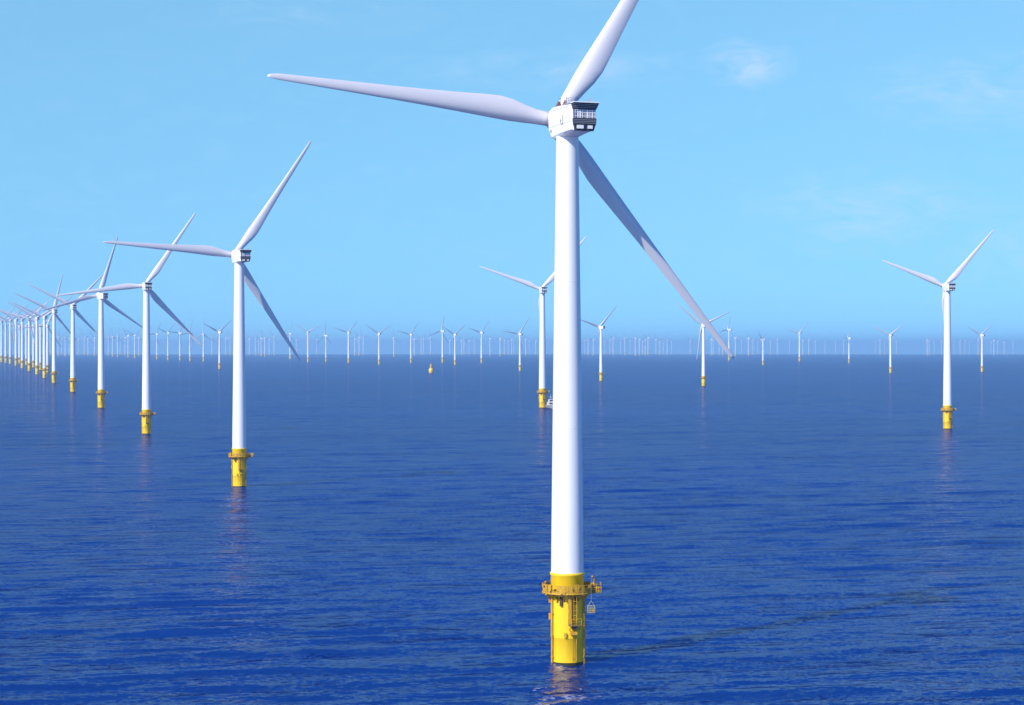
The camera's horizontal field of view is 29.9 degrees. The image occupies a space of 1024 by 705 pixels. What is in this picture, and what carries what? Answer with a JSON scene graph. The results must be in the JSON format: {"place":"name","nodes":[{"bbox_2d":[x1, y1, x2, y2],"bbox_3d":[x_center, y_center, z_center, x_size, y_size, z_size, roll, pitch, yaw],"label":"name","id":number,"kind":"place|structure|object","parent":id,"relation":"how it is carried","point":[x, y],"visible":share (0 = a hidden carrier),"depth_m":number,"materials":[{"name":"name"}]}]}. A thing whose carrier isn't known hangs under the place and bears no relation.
{"place":"outdoors","nodes":[
{"label":"outdoors","id":0,"kind":"place"},
{"bbox_2d":[0,354,1023,704],"bbox_3d":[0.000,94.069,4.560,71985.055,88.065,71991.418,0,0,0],"label":"sea","id":1,"kind":"structure","parent":0,"point":[806,530],"depth_m":526.68,"materials":[{"name":"blue liquid"}]},
{"bbox_2d":[0,305,15,361],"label":"wind turbine","id":2,"kind":"object","parent":1,"relation":"in","point":[1,345],"visible":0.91,"depth_m":6823.45,"materials":[{"name":"white paint"}]},
{"bbox_2d":[0,305,23,362],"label":"wind turbine","id":3,"kind":"object","parent":1,"relation":"in","point":[6,333],"visible":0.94,"depth_m":6440.80,"materials":[{"name":"white paint"}]},
{"bbox_2d":[0,304,28,363],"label":"wind turbine","id":4,"kind":"object","parent":1,"relation":"in","point":[10,351],"visible":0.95,"depth_m":6021.63,"materials":[{"name":"white paint"}]},
{"bbox_2d":[0,311,29,362],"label":"wind turbine","id":5,"kind":"object","parent":1,"relation":"in","point":[19,350],"visible":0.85,"depth_m":6265.91,"materials":[{"name":"white paint"}]},
{"bbox_2d":[0,308,36,365],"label":"wind turbine","id":6,"kind":"object","parent":1,"relation":"in","point":[15,331],"visible":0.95,"depth_m":5458.43,"materials":[{"name":"white paint"}]},
{"bbox_2d":[0,307,40,367],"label":"wind turbine","id":7,"kind":"object","parent":1,"relation":"in","point":[22,361],"visible":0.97,"depth_m":4720.88,"materials":[{"name":"white paint"}]},
{"bbox_2d":[5,310,41,364],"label":"wind turbine","id":8,"kind":"object","parent":1,"relation":"in","point":[26,358],"visible":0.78,"depth_m":5656.63,"materials":[{"name":"white paint"}]},
{"bbox_2d":[10,305,42,366],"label":"wind turbine","id":9,"kind":"object","parent":1,"relation":"in","point":[33,354],"visible":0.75,"depth_m":4943.30,"materials":[{"name":"white paint"}]},
{"bbox_2d":[2,298,51,370],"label":"wind turbine","id":10,"kind":"object","parent":1,"relation":"in","point":[30,331],"visible":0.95,"depth_m":4109.36,"materials":[{"name":"white paint"}]},
{"bbox_2d":[8,302,61,374],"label":"wind turbine","id":11,"kind":"object","parent":1,"relation":"in","point":[36,366],"visible":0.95,"depth_m":3612.99,"materials":[{"name":"white paint"}]},
{"bbox_2d":[18,312,60,369],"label":"wind turbine","id":12,"kind":"object","parent":1,"relation":"in","point":[40,349],"visible":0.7,"depth_m":4393.75,"materials":[{"name":"white paint"}]},
{"bbox_2d":[23,302,60,372],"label":"wind turbine","id":13,"kind":"object","parent":1,"relation":"in","point":[48,330],"visible":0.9,"depth_m":3908.23,"materials":[{"name":"white paint"}]},
{"bbox_2d":[12,296,72,377],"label":"wind turbine","id":14,"kind":"object","parent":1,"relation":"in","point":[44,317],"visible":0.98,"depth_m":3192.76,"materials":[{"name":"white paint"}]},
{"bbox_2d":[14,274,75,382],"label":"wind turbine","id":15,"kind":"object","parent":1,"relation":"in","point":[55,316],"visible":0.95,"depth_m":2739.93,"materials":[{"name":"white paint"}]},
{"bbox_2d":[59,331,68,355],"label":"wind turbine","id":16,"kind":"object","parent":1,"relation":"in","point":[65,343],"visible":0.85,"depth_m":12978.14,"materials":[{"name":"white paint"}]},
{"bbox_2d":[29,274,103,391],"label":"wind turbine","id":17,"kind":"object","parent":1,"relation":"in","point":[73,379],"visible":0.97,"depth_m":2183.06,"materials":[{"name":"white paint"}]},
{"bbox_2d":[82,333,91,355],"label":"wind turbine","id":18,"kind":"object","parent":1,"relation":"in","point":[88,343],"visible":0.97,"depth_m":14548.32,"materials":[{"name":"white paint"}]},
{"bbox_2d":[42,236,142,407],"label":"wind turbine","id":19,"kind":"object","parent":1,"relation":"in","point":[101,298],"visible":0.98,"depth_m":1606.09,"materials":[{"name":"white paint"}]},
{"bbox_2d":[104,325,116,356],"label":"wind turbine","id":20,"kind":"object","parent":1,"relation":"in","point":[112,342],"visible":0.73,"depth_m":12428.49,"materials":[{"name":"white paint"}]},
{"bbox_2d":[108,328,123,356],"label":"wind turbine","id":21,"kind":"object","parent":1,"relation":"in","point":[117,336],"visible":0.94,"depth_m":11958.28,"materials":[{"name":"white paint"}]},
{"bbox_2d":[123,329,131,356],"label":"wind turbine","id":22,"kind":"object","parent":1,"relation":"in","point":[128,342],"visible":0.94,"depth_m":11354.97,"materials":[{"name":"white paint"}]},
{"bbox_2d":[58,212,201,433],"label":"wind turbine","id":23,"kind":"object","parent":1,"relation":"in","point":[146,413],"visible":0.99,"depth_m":1123.49,"materials":[{"name":"white paint"}]},
{"bbox_2d":[126,330,140,357],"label":"wind turbine","id":24,"kind":"object","parent":1,"relation":"in","point":[134,343],"visible":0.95,"depth_m":10188.78,"materials":[{"name":"white paint"}]},
{"bbox_2d":[153,322,160,358],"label":"wind turbine","id":25,"kind":"object","parent":1,"relation":"in","point":[157,342],"visible":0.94,"depth_m":8835.76,"materials":[{"name":"white paint"}]},
{"bbox_2d":[159,326,172,359],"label":"wind turbine","id":26,"kind":"object","parent":1,"relation":"in","point":[167,334],"visible":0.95,"depth_m":8033.55,"materials":[{"name":"white paint"}]},
{"bbox_2d":[168,323,183,360],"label":"wind turbine","id":27,"kind":"object","parent":1,"relation":"in","point":[179,333],"visible":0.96,"depth_m":7823.04,"materials":[{"name":"white paint"}]},
{"bbox_2d":[178,320,193,360],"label":"wind turbine","id":28,"kind":"object","parent":1,"relation":"in","point":[189,344],"visible":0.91,"depth_m":7497.53,"materials":[{"name":"white paint"}]},
{"bbox_2d":[190,322,213,361],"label":"wind turbine","id":29,"kind":"object","parent":1,"relation":"in","point":[203,334],"visible":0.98,"depth_m":7199.63,"materials":[{"name":"white paint"}]},
{"bbox_2d":[104,141,310,486],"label":"wind turbine","id":30,"kind":"object","parent":1,"relation":"in","point":[239,255],"visible":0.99,"depth_m":697.37,"materials":[{"name":"white paint"}]},
{"bbox_2d":[203,323,227,368],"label":"wind turbine","id":31,"kind":"object","parent":1,"relation":"in","point":[219,354],"visible":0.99,"depth_m":4563.18,"materials":[{"name":"white paint"}]},
{"bbox_2d":[224,329,232,354],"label":"wind turbine","id":32,"kind":"object","parent":1,"relation":"in","point":[230,342],"visible":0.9,"depth_m":17313.42,"materials":[{"name":"white paint"}]},
{"bbox_2d":[269,331,280,354],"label":"wind turbine","id":33,"kind":"object","parent":1,"relation":"in","point":[274,341],"visible":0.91,"depth_m":16200.07,"materials":[{"name":"white paint"}]},
{"bbox_2d":[281,320,294,358],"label":"wind turbine","id":34,"kind":"object","parent":1,"relation":"in","point":[289,333],"visible":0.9,"depth_m":9076.18,"materials":[{"name":"white paint"}]},
{"bbox_2d":[294,323,321,361],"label":"wind turbine","id":35,"kind":"object","parent":1,"relation":"in","point":[307,340],"visible":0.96,"depth_m":6823.48,"materials":[{"name":"white paint"}]},
{"bbox_2d":[319,321,330,361],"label":"wind turbine","id":36,"kind":"object","parent":1,"relation":"in","point":[326,338],"visible":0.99,"depth_m":6927.06,"materials":[{"name":"white paint"}]},
{"bbox_2d":[336,321,357,362],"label":"wind turbine","id":37,"kind":"object","parent":1,"relation":"in","point":[348,332],"visible":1,"depth_m":6440.60,"materials":[{"name":"white paint"}]},
{"bbox_2d":[354,331,366,354],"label":"wind turbine","id":38,"kind":"object","parent":1,"relation":"in","point":[359,342],"visible":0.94,"depth_m":15678.62,"materials":[{"name":"white paint"}]},
{"bbox_2d":[365,324,388,364],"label":"wind turbine","id":39,"kind":"object","parent":1,"relation":"in","point":[378,338],"visible":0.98,"depth_m":5834.05,"materials":[{"name":"white paint"}]},
{"bbox_2d":[387,334,398,356],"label":"wind turbine","id":40,"kind":"object","parent":1,"relation":"in","point":[393,344],"visible":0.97,"depth_m":12082.92,"materials":[{"name":"white paint"}]},
{"bbox_2d":[399,322,418,362],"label":"wind turbine","id":41,"kind":"object","parent":1,"relation":"in","point":[411,335],"visible":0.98,"depth_m":6441.38,"materials":[{"name":"white paint"}]},
{"bbox_2d":[412,331,418,355],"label":"wind turbine","id":42,"kind":"object","parent":1,"relation":"in","point":[414,342],"visible":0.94,"depth_m":14365.17,"materials":[{"name":"white paint"}]},
{"bbox_2d":[429,315,447,362],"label":"wind turbine","id":43,"kind":"object","parent":1,"relation":"in","point":[442,331],"visible":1,"depth_m":6673.80,"materials":[{"name":"white paint"}]},
{"bbox_2d":[442,326,463,364],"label":"wind turbine","id":44,"kind":"object","parent":1,"relation":"in","point":[454,341],"visible":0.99,"depth_m":5657.55,"materials":[{"name":"white paint"}]},
{"bbox_2d":[469,320,489,362],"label":"wind turbine","id":45,"kind":"object","parent":1,"relation":"in","point":[481,332],"visible":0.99,"depth_m":6440.59,"materials":[{"name":"white paint"}]},
{"bbox_2d":[267,0,733,665],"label":"wind turbine","id":46,"kind":"object","parent":1,"relation":"in","point":[567,122],"visible":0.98,"depth_m":307.26,"materials":[{"name":"white paint"}]},
{"bbox_2d":[587,601,594,612],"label":"cargo basket","id":47,"kind":"object","parent":46,"relation":"hanging from","point":[591,610],"visible":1,"depth_m":306.15,"materials":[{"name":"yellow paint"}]},
{"bbox_2d":[504,318,528,370],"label":"wind turbine","id":48,"kind":"object","parent":1,"relation":"in","point":[519,335],"visible":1,"depth_m":4163.66,"materials":[{"name":"white paint"}]},
{"bbox_2d":[480,236,586,407],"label":"wind turbine","id":49,"kind":"object","parent":1,"relation":"in","point":[542,391],"visible":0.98,"depth_m":1605.99,"materials":[{"name":"white paint"}]},
{"bbox_2d":[545,396,552,408],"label":"crew boat","id":50,"kind":"object","parent":1,"relation":"on","point":[549,403],"visible":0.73,"depth_m":1596.89,"materials":[{"name":"white metal"}]},
{"bbox_2d":[584,331,594,354],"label":"wind turbine","id":51,"kind":"object","parent":1,"relation":"in","point":[588,342],"visible":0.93,"depth_m":16260.67,"materials":[{"name":"white paint"}]},
{"bbox_2d":[581,307,615,380],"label":"wind turbine","id":52,"kind":"object","parent":1,"relation":"in","point":[600,328],"visible":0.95,"depth_m":2904.66,"materials":[{"name":"white paint"}]},
{"bbox_2d":[633,335,643,354],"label":"wind turbine","id":53,"kind":"object","parent":1,"relation":"in","point":[639,344],"visible":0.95,"depth_m":15508.93,"materials":[{"name":"white paint"}]},
{"bbox_2d":[677,304,729,385],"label":"wind turbine","id":54,"kind":"object","parent":1,"relation":"in","point":[702,331],"visible":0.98,"depth_m":2525.44,"materials":[{"name":"white paint"}]},
{"bbox_2d":[721,314,731,360],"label":"wind turbine","id":55,"kind":"object","parent":1,"relation":"in","point":[728,330],"visible":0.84,"depth_m":7822.67,"materials":[{"name":"white paint"}]},
{"bbox_2d":[759,334,765,364],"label":"wind turbine","id":56,"kind":"object","parent":1,"relation":"in","point":[762,341],"visible":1,"depth_m":5657.96,"materials":[{"name":"white paint"}]},
{"bbox_2d":[787,324,806,361],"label":"wind turbine","id":57,"kind":"object","parent":1,"relation":"in","point":[799,333],"visible":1,"depth_m":7199.45,"materials":[{"name":"white paint"}]},
{"bbox_2d":[846,329,850,362],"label":"wind turbine","id":58,"kind":"object","parent":1,"relation":"in","point":[848,339],"visible":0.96,"depth_m":6441.90,"materials":[{"name":"white paint"}]},
{"bbox_2d":[873,323,904,372],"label":"wind turbine","id":59,"kind":"object","parent":1,"relation":"in","point":[890,358],"visible":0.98,"depth_m":3830.70,"materials":[{"name":"white paint"}]},
{"bbox_2d":[883,230,993,428],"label":"wind turbine","id":60,"kind":"object","parent":1,"relation":"in","point":[947,287],"visible":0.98,"depth_m":1192.54,"materials":[{"name":"white paint"}]},
{"bbox_2d":[966,325,990,371],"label":"wind turbine","id":61,"kind":"object","parent":1,"relation":"in","point":[982,334],"visible":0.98,"depth_m":3989.92,"materials":[{"name":"white paint"}]},
{"bbox_2d":[0,0,1023,353],"label":"sky","id":62,"kind":"structure","parent":0,"point":[774,154],"materials":[{"name":"blue"}]}
]}

